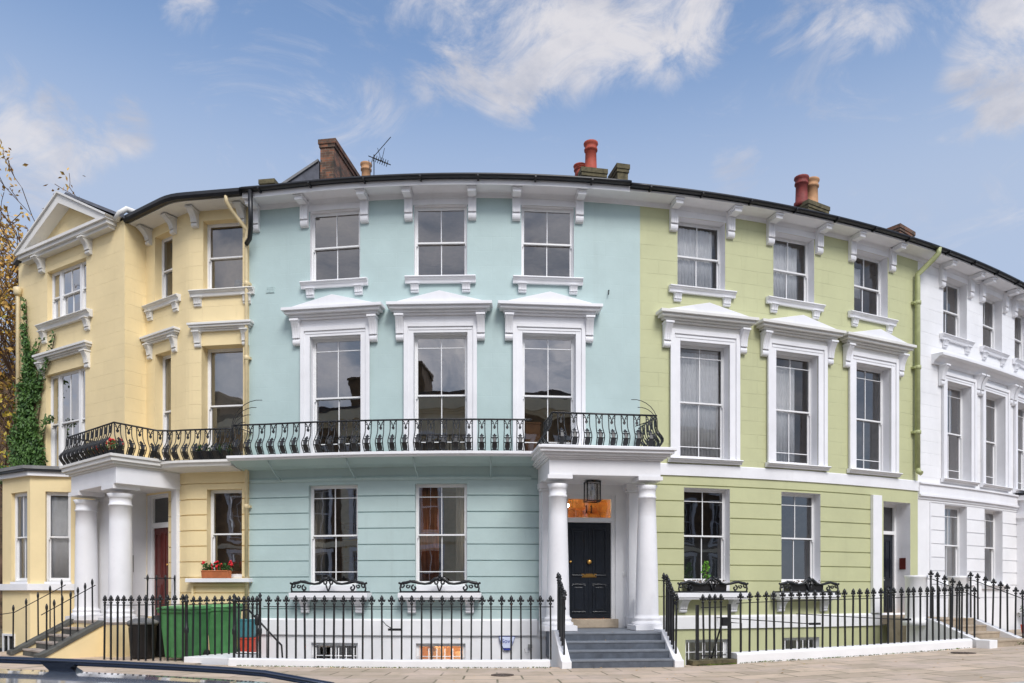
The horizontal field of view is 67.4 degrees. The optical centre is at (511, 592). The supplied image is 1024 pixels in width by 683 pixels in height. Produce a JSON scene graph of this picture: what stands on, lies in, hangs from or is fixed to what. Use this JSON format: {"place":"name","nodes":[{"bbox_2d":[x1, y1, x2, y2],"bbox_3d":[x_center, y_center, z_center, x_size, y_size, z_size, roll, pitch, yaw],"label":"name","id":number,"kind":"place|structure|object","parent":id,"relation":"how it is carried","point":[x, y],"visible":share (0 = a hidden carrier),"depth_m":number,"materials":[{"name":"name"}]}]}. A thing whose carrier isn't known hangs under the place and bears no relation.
{"place":"outdoors","nodes":[
{"label":"outdoors","id":0,"kind":"place"},
{"bbox_2d":[0,629,2,647],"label":"garden ground","id":1,"kind":"structure","parent":0,"point":[1,631],"depth_m":27.57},
{"bbox_2d":[0,344,15,628],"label":"brick house","id":2,"kind":"structure","parent":1,"relation":"on","point":[1,539],"depth_m":34.00,"materials":[{"name":"brick"}]},
{"bbox_2d":[0,294,15,491],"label":"autumn tree","id":3,"kind":"object","parent":1,"relation":"on","point":[6,414],"visible":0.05,"depth_m":27.82,"materials":[{"name":"brown plant"}]},
{"bbox_2d":[0,139,85,583],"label":"autumn tree","id":4,"kind":"object","parent":1,"relation":"on","point":[11,314],"visible":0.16,"depth_m":27.99,"materials":[{"name":"brown plant"}]},
{"bbox_2d":[0,178,277,651],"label":"terraced house","id":5,"kind":"structure","parent":1,"relation":"on","point":[130,307],"depth_m":20.75,"materials":[{"name":"yellow paint"}]},
{"bbox_2d":[2,633,14,651],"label":"basement window","id":6,"kind":"structure","parent":5,"relation":"in","point":[6,638],"depth_m":21.95,"materials":[{"name":"white glass"}]},
{"bbox_2d":[15,492,26,581],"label":"window","id":7,"kind":"structure","parent":5,"relation":"in","point":[18,496],"depth_m":21.94,"materials":[{"name":"white wood"}]},
{"bbox_2d":[22,498,26,577],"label":"curtain","id":8,"kind":"object","parent":5,"relation":"hanging from","point":[23,557],"visible":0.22,"depth_m":22.04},
{"bbox_2d":[0,297,55,483],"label":"ivy","id":9,"kind":"object","parent":5,"relation":"attached to","point":[26,447],"visible":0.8,"depth_m":22.80,"materials":[{"name":"green plant"}]},
{"bbox_2d":[47,492,70,581],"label":"window","id":10,"kind":"structure","parent":5,"relation":"in","point":[49,538],"depth_m":21.62,"materials":[{"name":"white wood"}]},
{"bbox_2d":[51,497,68,577],"bbox_3d":[-12.783,-1.525,21.785,0.540,2.350,0.018,0,0,-14],"label":"curtain","id":11,"kind":"object","parent":5,"relation":"hanging from","point":[60,546],"visible":0.88,"depth_m":21.78,"materials":[{"name":"fabric"}]},
{"bbox_2d":[30,235,92,343],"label":"window","id":12,"kind":"structure","parent":5,"relation":"in","point":[68,284],"depth_m":22.20,"materials":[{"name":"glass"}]},
{"bbox_2d":[32,340,91,465],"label":"window","id":13,"kind":"structure","parent":5,"relation":"in","point":[67,389],"depth_m":22.28,"materials":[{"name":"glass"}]},
{"bbox_2d":[82,438,123,459],"bbox_3d":[-10.742,-3.697,20.157,2.106,0.574,0.382,0,0,40],"label":"flowerpot","id":14,"kind":"object","parent":5,"relation":"on","point":[110,447],"visible":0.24,"depth_m":19.65,"materials":[{"name":"black plastic"}]},
{"bbox_2d":[139,326,179,459],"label":"window","id":15,"kind":"structure","parent":5,"relation":"in","point":[171,333],"depth_m":20.86,"materials":[{"name":"paint"}]},
{"bbox_2d":[144,574,175,617],"bbox_3d":[-8.960,0.140,20.045,0.074,1.200,1.251,0,0,41],"label":"iron railing","id":16,"kind":"object","parent":5,"relation":"on","point":[156,578],"visible":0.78,"depth_m":19.80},
{"bbox_2d":[141,236,180,320],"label":"window","id":17,"kind":"structure","parent":5,"relation":"in","point":[173,300],"depth_m":20.85,"materials":[{"name":"paint"}]},
{"bbox_2d":[155,527,167,615],"bbox_3d":[-9.500,-0.555,20.907,0.860,2.410,0.127,0,0,34],"label":"door","id":18,"kind":"structure","parent":5,"relation":"in","point":[161,534],"depth_m":20.95,"materials":[{"name":"red wood"}]},
{"bbox_2d":[193,443,232,459],"bbox_3d":[-7.603,-3.579,19.590,1.059,0.458,0.328,0,0,9],"label":"flowerpot","id":19,"kind":"object","parent":5,"relation":"on","point":[230,451],"visible":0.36,"depth_m":19.50,"materials":[{"name":"black plastic"}]},
{"bbox_2d":[201,560,232,577],"bbox_3d":[-7.612,-0.600,19.784,0.833,0.470,0.298,0,0,9],"label":"flowerpot","id":20,"kind":"object","parent":5,"relation":"on","point":[212,572],"visible":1,"depth_m":19.69,"materials":[{"name":"ceramic"}]},
{"bbox_2d":[185,490,252,581],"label":"window","id":21,"kind":"structure","parent":5,"relation":"in","point":[234,577],"depth_m":20.05,"materials":[{"name":"paint"}]},
{"bbox_2d":[186,319,253,450],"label":"window","id":22,"kind":"structure","parent":5,"relation":"in","point":[197,328],"depth_m":19.85,"materials":[{"name":"paint"}]},
{"bbox_2d":[188,222,254,306],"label":"window","id":23,"kind":"structure","parent":5,"relation":"in","point":[197,295],"depth_m":19.87,"materials":[{"name":"white wood"}]},
{"bbox_2d":[215,354,242,426],"bbox_3d":[-7.394,-5.350,20.351,1.050,1.900,0.017,0,0,8],"label":"curtain","id":24,"kind":"object","parent":5,"relation":"hanging from","point":[228,379],"visible":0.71,"depth_m":20.37,"materials":[{"name":"fabric"}]},
{"bbox_2d":[0,656,333,682],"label":"parked car","id":25,"kind":"object","parent":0,"point":[62,670],"visible":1,"depth_m":2.72,"materials":[{"name":"blue metal"}]},
{"bbox_2d":[0,645,1023,682],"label":"pavement","id":26,"kind":"structure","parent":0,"point":[1004,664],"depth_m":15.11,"materials":[{"name":"concrete"}]},
{"bbox_2d":[6,619,129,658],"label":"entrance steps","id":27,"kind":"structure","parent":26,"relation":"on","point":[87,641],"depth_m":19.06,"materials":[{"name":"stone"}]},
{"bbox_2d":[0,579,64,648],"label":"iron railing","id":28,"kind":"object","parent":27,"relation":"on","point":[37,600],"visible":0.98,"depth_m":19.92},
{"bbox_2d":[41,579,95,649],"bbox_3d":[-10.815,0.516,18.749,0.077,1.710,1.229,0,0,40],"label":"iron railing","id":29,"kind":"object","parent":27,"relation":"on","point":[62,598],"visible":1,"depth_m":18.76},
{"bbox_2d":[126,615,158,658],"bbox_3d":[-8.920,1.069,18.550,0.710,1.023,0.703,0,0,0],"label":"dustbin","id":30,"kind":"object","parent":26,"relation":"on","point":[142,637],"visible":0.75,"depth_m":18.31,"materials":[{"name":"black plastic"}]},
{"bbox_2d":[102,594,184,660],"bbox_3d":[-8.631,0.816,17.931,2.398,1.569,0.157,0,0,17],"label":"iron railing","id":31,"kind":"object","parent":26,"relation":"on","point":[145,599],"visible":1,"depth_m":17.89,"materials":[{"name":"metal"}]},
{"bbox_2d":[154,615,164,655],"bbox_3d":[-8.720,1.069,19.200,0.731,1.023,0.724,0,0,-40],"label":"dustbin","id":32,"kind":"object","parent":26,"relation":"on","point":[156,617],"visible":0.09,"depth_m":18.92,"materials":[{"name":"black plastic"}]},
{"bbox_2d":[156,605,211,657],"bbox_3d":[-7.742,0.952,18.281,0.880,1.295,1.037,0,0,15],"label":"wheelie bin","id":33,"kind":"object","parent":26,"relation":"on","point":[179,629],"visible":0.54,"depth_m":17.93,"materials":[{"name":"green plastic"}]},
{"bbox_2d":[184,594,236,656],"bbox_3d":[-7.031,0.820,18.037,1.336,1.560,0.126,0,0,-45],"label":"iron railing","id":34,"kind":"object","parent":26,"relation":"on","point":[199,600],"visible":0.82,"depth_m":17.93,"materials":[{"name":"metal"}]},
{"bbox_2d":[184,652,258,664],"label":"plinth wall","id":35,"kind":"structure","parent":26,"relation":"on","point":[216,659],"depth_m":17.41,"materials":[{"name":"white paint"}]},
{"bbox_2d":[208,603,242,653],"bbox_3d":[-7.084,0.937,18.929,0.748,1.326,0.895,0,0,-8],"label":"wheelie bin","id":36,"kind":"object","parent":26,"relation":"on","point":[218,628],"visible":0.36,"depth_m":18.58,"materials":[{"name":"green plastic"}]},
{"bbox_2d":[232,593,261,657],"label":"iron gate","id":37,"kind":"structure","parent":26,"relation":"on","point":[257,616],"depth_m":16.77,"materials":[{"name":"metal"}]},
{"bbox_2d":[240,637,258,651],"bbox_3d":[-6.740,1.365,19.420,0.605,0.460,0.432,0,0,-6],"label":"recycling box","id":38,"kind":"object","parent":26,"relation":"on","point":[245,647],"visible":0.16,"depth_m":19.24,"materials":[{"name":"red plastic"}]},
{"bbox_2d":[240,619,255,637],"bbox_3d":[-6.750,0.902,19.420,0.605,0.460,0.432,0,0,-10],"label":"recycling box","id":39,"kind":"object","parent":38,"relation":"on","point":[241,623],"visible":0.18,"depth_m":19.25,"materials":[{"name":"teal plastic"}]},
{"bbox_2d":[228,657,549,667],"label":"plinth wall","id":40,"kind":"structure","parent":26,"relation":"on","point":[402,663],"depth_m":16.27,"materials":[{"name":"white paint"}]},
{"bbox_2d":[264,595,553,659],"bbox_3d":[-2.256,0.748,16.454,6.313,1.376,0.307,0,0,3],"label":"iron railing","id":41,"kind":"object","parent":40,"relation":"on","point":[343,600],"visible":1,"depth_m":16.38,"materials":[{"name":"metal"}]},
{"bbox_2d":[546,628,683,668],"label":"entrance steps","id":42,"kind":"structure","parent":26,"relation":"on","point":[606,648],"depth_m":16.74,"materials":[{"name":"stone"}]},
{"bbox_2d":[556,572,566,654],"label":"iron railing","id":43,"kind":"object","parent":42,"relation":"on","point":[561,597],"visible":1,"depth_m":16.57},
{"bbox_2d":[661,573,678,653],"bbox_3d":[3.498,0.436,16.991,0.129,1.776,0.966,0,0,-9],"label":"iron railing","id":44,"kind":"object","parent":42,"relation":"on","point":[669,602],"visible":1,"depth_m":16.98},
{"bbox_2d":[686,658,736,665],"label":"gate sill","id":45,"kind":"structure","parent":26,"relation":"on","point":[692,662],"depth_m":16.79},
{"bbox_2d":[695,594,730,659],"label":"iron gate","id":46,"kind":"structure","parent":45,"relation":"on","point":[725,621],"depth_m":16.92,"materials":[{"name":"metal"}]},
{"bbox_2d":[976,639,996,648],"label":"pier","id":47,"kind":"structure","parent":26,"relation":"on","point":[986,643],"depth_m":18.99,"materials":[{"name":"white paint"}]},
{"bbox_2d":[0,0,1023,343],"label":"sky","id":48,"kind":"structure","parent":0,"point":[910,113],"materials":[{"name":"blue"}]},
{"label":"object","id":49,"kind":"structure","parent":0,"visible":0},
{"bbox_2d":[226,138,676,658],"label":"terraced house","id":50,"kind":"structure","parent":49,"relation":"on","point":[412,334],"depth_m":19.21,"materials":[{"name":"blue paint"}]},
{"bbox_2d":[241,609,282,657],"bbox_3d":[-5.535,1.312,17.060,0.949,1.896,0.090,0,0,-6],"label":"handrail","id":51,"kind":"object","parent":50,"relation":"attached to","point":[272,635],"visible":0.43,"depth_m":17.07,"materials":[{"name":"metal"}]},
{"bbox_2d":[314,489,325,580],"bbox_3d":[-4.933,-1.425,19.723,0.295,2.450,0.079,0,0,12],"label":"curtain","id":52,"kind":"object","parent":50,"relation":"hanging from","point":[320,529],"visible":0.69,"depth_m":19.73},
{"bbox_2d":[290,575,369,592],"bbox_3d":[-4.541,-0.207,19.166,2.030,0.438,0.325,0,0,9],"label":"window guard","id":53,"kind":"object","parent":50,"relation":"on","point":[328,579],"visible":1,"depth_m":19.03,"materials":[{"name":"black paint"}]},
{"bbox_2d":[289,485,371,612],"bbox_3d":[-4.519,-1.094,19.307,2.040,3.231,0.620,0,0,9],"label":"window","id":54,"kind":"structure","parent":50,"relation":"in","point":[321,587],"depth_m":19.41,"materials":[{"name":"white wood"}]},
{"bbox_2d":[281,294,384,452],"bbox_3d":[-4.447,-5.405,19.311,2.600,4.010,0.650,0,0,9],"label":"window","id":55,"kind":"structure","parent":50,"relation":"in","point":[329,315],"depth_m":19.24,"materials":[{"name":"paint"}]},
{"bbox_2d":[299,210,367,297],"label":"window","id":56,"kind":"structure","parent":50,"relation":"in","point":[358,283],"depth_m":19.39,"materials":[{"name":"paint"}]},
{"bbox_2d":[312,643,357,658],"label":"window","id":57,"kind":"structure","parent":50,"relation":"in","point":[326,644],"depth_m":19.43,"materials":[{"name":"white wood"}]},
{"bbox_2d":[340,522,356,580],"bbox_3d":[-3.955,-0.800,21.750,1.800,2.400,0.300,0,0,8],"label":"bookcase","id":58,"kind":"object","parent":50,"relation":"in","point":[348,554],"visible":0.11,"depth_m":21.79,"materials":[{"name":"brown wood"}]},
{"bbox_2d":[368,137,390,174],"bbox_3d":[-3.796,-11.703,21.985,0.823,2.706,0.308,0,0,15],"label":"television aerial","id":59,"kind":"object","parent":50,"relation":"attached to","point":[384,162],"visible":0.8,"depth_m":22.03,"materials":[{"name":"black paint"}]},
{"bbox_2d":[420,488,438,580],"bbox_3d":[-2.091,-1.425,19.405,0.491,2.450,0.103,0,0,0],"label":"curtain","id":60,"kind":"object","parent":50,"relation":"hanging from","point":[429,524],"visible":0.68,"depth_m":19.40,"materials":[{"name":"fabric"}]},
{"bbox_2d":[398,575,480,592],"bbox_3d":[-1.771,-0.207,18.906,2.030,0.438,0.325,0,0,2],"label":"window guard","id":61,"kind":"object","parent":50,"relation":"on","point":[438,579],"visible":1,"depth_m":18.77,"materials":[{"name":"black paint"}]},
{"bbox_2d":[386,290,492,450],"bbox_3d":[-1.776,-5.405,19.064,2.600,4.010,0.650,0,0,2],"label":"window","id":62,"kind":"structure","parent":50,"relation":"in","point":[438,311],"depth_m":19.03,"materials":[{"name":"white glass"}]},
{"bbox_2d":[404,207,475,292],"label":"window","id":63,"kind":"structure","parent":50,"relation":"in","point":[415,280],"depth_m":19.20,"materials":[{"name":"white wood"}]},
{"bbox_2d":[398,484,481,612],"bbox_3d":[-1.767,-1.094,19.048,2.040,3.231,0.620,0,0,2],"label":"window","id":64,"kind":"structure","parent":50,"relation":"in","point":[432,587],"depth_m":19.21,"materials":[{"name":"paint"}]},
{"bbox_2d":[417,643,465,658],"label":"window","id":65,"kind":"structure","parent":50,"relation":"in","point":[418,644],"depth_m":19.19,"materials":[{"name":"white wood"}]},
{"bbox_2d":[456,488,464,580],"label":"curtain","id":66,"kind":"object","parent":50,"relation":"hanging from","point":[460,554],"visible":0.74,"depth_m":19.37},
{"bbox_2d":[499,637,514,649],"bbox_3d":[-0.123,1.270,19.061,0.396,0.340,0.091,0,0,-2],"label":"alarm box","id":67,"kind":"object","parent":50,"relation":"attached to","point":[505,643],"visible":0.67,"depth_m":19.02,"materials":[{"name":"white plastic"}]},
{"bbox_2d":[525,422,541,450],"bbox_3d":[0.527,-3.925,20.047,0.446,0.950,0.440,0,0,-4],"label":"cabinet","id":68,"kind":"object","parent":50,"relation":"in","point":[532,431],"visible":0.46,"depth_m":19.84,"materials":[{"name":"brown wood"}]},
{"bbox_2d":[513,208,583,294],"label":"window","id":69,"kind":"structure","parent":50,"relation":"in","point":[522,280],"depth_m":19.24,"materials":[{"name":"paint"}]},
{"bbox_2d":[497,291,602,450],"bbox_3d":[0.925,-5.405,19.140,2.600,4.010,0.650,0,0,-5],"label":"window","id":70,"kind":"structure","parent":50,"relation":"in","point":[550,312],"depth_m":19.07,"materials":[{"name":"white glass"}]},
{"bbox_2d":[568,522,610,618],"bbox_3d":[1.948,-0.550,19.353,1.120,2.420,0.172,0,0,-8],"label":"door","id":71,"kind":"structure","parent":50,"relation":"in","point":[589,544],"depth_m":19.39,"materials":[{"name":"black wood"}]},
{"bbox_2d":[583,480,600,502],"bbox_3d":[1.936,-2.440,18.530,0.352,0.520,0.352,0,0,-8],"label":"lantern","id":72,"kind":"object","parent":50,"relation":"hanging from","point":[598,483],"visible":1,"depth_m":18.51,"materials":[{"name":"black paint"}]},
{"bbox_2d":[624,174,941,664],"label":"terraced house","id":73,"kind":"structure","parent":49,"relation":"on","point":[839,495],"depth_m":20.79,"materials":[{"name":"green paint"}]},
{"bbox_2d":[678,228,711,287],"bbox_3d":[4.742,-8.725,20.235,1.181,1.650,0.066,0,0,-15],"label":"curtain","id":74,"kind":"object","parent":73,"relation":"hanging from","point":[686,247],"visible":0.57,"depth_m":20.26,"materials":[{"name":"fabric"}]},
{"bbox_2d":[680,352,718,457],"bbox_3d":[4.885,-4.890,20.271,1.280,2.820,0.069,0,0,-15],"label":"curtain","id":75,"kind":"object","parent":73,"relation":"hanging from","point":[709,393],"visible":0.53,"depth_m":20.28,"materials":[{"name":"fabric"}]},
{"bbox_2d":[684,538,717,578],"bbox_3d":[4.941,-0.890,20.366,1.140,1.080,0.010,0,0,-15],"label":"window pane","id":76,"kind":"structure","parent":73,"relation":"attached to","point":[692,558],"depth_m":20.36,"materials":[{"name":"glass"}]},
{"bbox_2d":[668,222,736,306],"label":"window","id":77,"kind":"structure","parent":73,"relation":"in","point":[677,290],"depth_m":19.96,"materials":[{"name":"white wood"}]},
{"bbox_2d":[683,580,726,590],"bbox_3d":[4.946,-0.167,19.725,1.121,0.344,0.269,0,0,-15],"label":"window box","id":78,"kind":"object","parent":73,"relation":"on","point":[707,587],"visible":0.6,"depth_m":19.61,"materials":[{"name":"black plastic"}]},
{"bbox_2d":[685,639,726,664],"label":"window","id":79,"kind":"structure","parent":73,"relation":"in","point":[724,651],"depth_m":20.04,"materials":[{"name":"white wood"}]},
{"bbox_2d":[656,303,758,464],"bbox_3d":[4.984,-5.370,19.895,2.760,4.080,0.730,0,0,-15],"label":"window","id":80,"kind":"structure","parent":73,"relation":"in","point":[709,323],"depth_m":19.81,"materials":[{"name":"white glass"}]},
{"bbox_2d":[674,489,747,612],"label":"window","id":81,"kind":"structure","parent":73,"relation":"in","point":[684,598],"depth_m":20.09,"materials":[{"name":"paint"}]},
{"bbox_2d":[675,576,748,592],"bbox_3d":[5.112,-0.207,19.724,2.030,0.438,0.325,0,0,-15],"label":"window guard","id":82,"kind":"object","parent":73,"relation":"on","point":[712,579],"visible":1,"depth_m":19.59,"materials":[{"name":"black paint"}]},
{"bbox_2d":[776,365,793,461],"bbox_3d":[7.395,-4.840,21.061,0.888,2.720,0.068,0,0,-20],"label":"curtain","id":83,"kind":"object","parent":73,"relation":"hanging from","point":[782,388],"visible":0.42,"depth_m":21.08,"materials":[{"name":"fabric"}]},
{"bbox_2d":[773,244,796,299],"bbox_3d":[7.367,-8.700,21.051,1.037,1.600,0.069,0,0,-20],"label":"curtain","id":84,"kind":"object","parent":73,"relation":"hanging from","point":[780,257],"visible":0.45,"depth_m":21.10,"materials":[{"name":"fabric"}]},
{"bbox_2d":[781,540,805,578],"bbox_3d":[7.723,-0.890,21.266,1.014,1.080,0.010,0,0,-21],"label":"privacy screen","id":85,"kind":"object","parent":73,"relation":"attached to","point":[799,559],"visible":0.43,"depth_m":21.30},
{"bbox_2d":[766,237,825,319],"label":"window","id":86,"kind":"structure","parent":73,"relation":"in","point":[816,308],"depth_m":20.88,"materials":[{"name":"white wood"}]},
{"bbox_2d":[784,637,813,648],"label":"window","id":87,"kind":"structure","parent":73,"relation":"in","point":[801,638],"depth_m":20.96,"materials":[{"name":"white wood"}]},
{"bbox_2d":[755,315,846,470],"bbox_3d":[7.688,-5.370,20.757,2.760,4.080,0.730,0,0,-21],"label":"window","id":88,"kind":"structure","parent":73,"relation":"in","point":[800,334],"depth_m":20.71,"materials":[{"name":"paint"}]},
{"bbox_2d":[784,580,822,590],"bbox_3d":[7.839,-0.165,20.645,1.123,0.339,0.264,0,0,-21],"label":"window box","id":89,"kind":"object","parent":73,"relation":"on","point":[805,588],"visible":0.52,"depth_m":20.51,"materials":[{"name":"black plastic"}]},
{"bbox_2d":[771,493,840,611],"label":"window","id":90,"kind":"structure","parent":73,"relation":"in","point":[811,540],"depth_m":21.09,"materials":[{"name":"white wood"}]},
{"bbox_2d":[775,576,838,592],"bbox_3d":[7.908,-0.207,20.628,2.030,0.438,0.325,0,0,-21],"label":"window guard","id":91,"kind":"object","parent":73,"relation":"on","point":[806,581],"visible":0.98,"depth_m":20.49,"materials":[{"name":"black paint"}]},
{"bbox_2d":[854,268,859,298],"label":"curtain","id":92,"kind":"object","parent":73,"relation":"hanging from","point":[856,282],"visible":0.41,"depth_m":22.22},
{"bbox_2d":[848,255,898,333],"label":"window","id":93,"kind":"structure","parent":73,"relation":"in","point":[855,316],"depth_m":22.04,"materials":[{"name":"white wood"}]},
{"bbox_2d":[840,329,916,477],"bbox_3d":[10.263,-5.370,21.853,2.760,4.080,0.730,0,0,-26],"label":"window","id":94,"kind":"structure","parent":73,"relation":"in","point":[879,348],"depth_m":21.88,"materials":[{"name":"white wood"}]},
{"bbox_2d":[883,534,892,612],"bbox_3d":[10.944,-0.535,22.781,1.000,2.370,0.072,0,0,-27],"label":"door","id":95,"kind":"structure","parent":73,"relation":"in","point":[887,539],"depth_m":22.89,"materials":[{"name":"black wood"}]},
{"bbox_2d":[731,638,971,663],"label":"plinth wall","id":96,"kind":"structure","parent":49,"relation":"on","point":[831,651],"depth_m":17.70,"materials":[{"name":"white paint"}]},
{"bbox_2d":[736,585,963,651],"bbox_3d":[8.218,0.575,18.082,6.807,1.515,0.280,0,0,-20],"label":"iron railing","id":97,"kind":"object","parent":96,"relation":"on","point":[845,593],"visible":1,"depth_m":17.96,"materials":[{"name":"metal"}]},
{"bbox_2d":[886,223,1023,629],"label":"terraced house","id":98,"kind":"structure","parent":49,"relation":"on","point":[971,480],"depth_m":24.34,"materials":[{"name":"white paint"}]},
{"bbox_2d":[945,517,951,580],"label":"curtain","id":99,"kind":"object","parent":98,"relation":"hanging from","point":[948,560],"visible":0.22,"depth_m":24.31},
{"bbox_2d":[940,282,975,354],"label":"window","id":100,"kind":"structure","parent":98,"relation":"in","point":[945,337],"depth_m":23.97,"materials":[{"name":"paint"}]},
{"bbox_2d":[942,506,974,588],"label":"window","id":101,"kind":"structure","parent":98,"relation":"in","point":[956,509],"depth_m":24.24,"materials":[{"name":"white wood"}]},
{"bbox_2d":[938,363,985,485],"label":"window","id":102,"kind":"structure","parent":98,"relation":"in","point":[944,377],"depth_m":24.06,"materials":[{"name":"white wood"}]},
{"bbox_2d":[980,299,1009,366],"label":"window","id":103,"kind":"structure","parent":98,"relation":"in","point":[985,350],"depth_m":25.22,"materials":[{"name":"white wood"}]},
{"bbox_2d":[982,511,1010,588],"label":"window","id":104,"kind":"structure","parent":98,"relation":"in","point":[992,514],"depth_m":25.54,"materials":[{"name":"white wood"}]},
{"bbox_2d":[978,374,1018,491],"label":"window","id":105,"kind":"structure","parent":98,"relation":"in","point":[1008,394],"depth_m":25.38,"materials":[{"name":"white wood"}]},
{"bbox_2d":[1011,386,1023,492],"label":"window","id":106,"kind":"structure","parent":98,"relation":"in","point":[1019,398],"depth_m":25.90,"materials":[{"name":"white wood"}]},
{"bbox_2d":[1012,315,1023,371],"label":"window","id":107,"kind":"structure","parent":98,"relation":"in","point":[1018,362],"depth_m":26.85,"materials":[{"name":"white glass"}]},
{"bbox_2d":[889,617,1023,647],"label":"entrance steps","id":108,"kind":"structure","parent":49,"relation":"on","point":[989,631],"depth_m":20.42,"materials":[{"name":"stone"}]},
{"bbox_2d":[903,575,927,625],"bbox_3d":[10.931,0.220,20.769,0.680,1.360,0.680,0,0,0],"label":"pedestal","id":109,"kind":"object","parent":108,"relation":"on","point":[915,581],"visible":0.63,"depth_m":20.53,"materials":[{"name":"white paint"}]},
{"bbox_2d":[928,570,979,637],"bbox_3d":[11.428,0.270,19.898,0.122,1.748,1.404,0,0,-27],"label":"iron railing","id":110,"kind":"object","parent":108,"relation":"on","point":[952,581],"visible":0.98,"depth_m":19.75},
{"bbox_2d":[947,576,970,617],"bbox_3d":[12.586,0.220,21.619,0.680,1.360,0.680,0,0,0],"label":"pedestal","id":111,"kind":"object","parent":108,"relation":"on","point":[964,580],"visible":0.43,"depth_m":21.39,"materials":[{"name":"white paint"}]},
{"bbox_2d":[968,571,1023,637],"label":"iron railing","id":112,"kind":"object","parent":108,"relation":"on","point":[1000,584],"visible":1,"depth_m":20.57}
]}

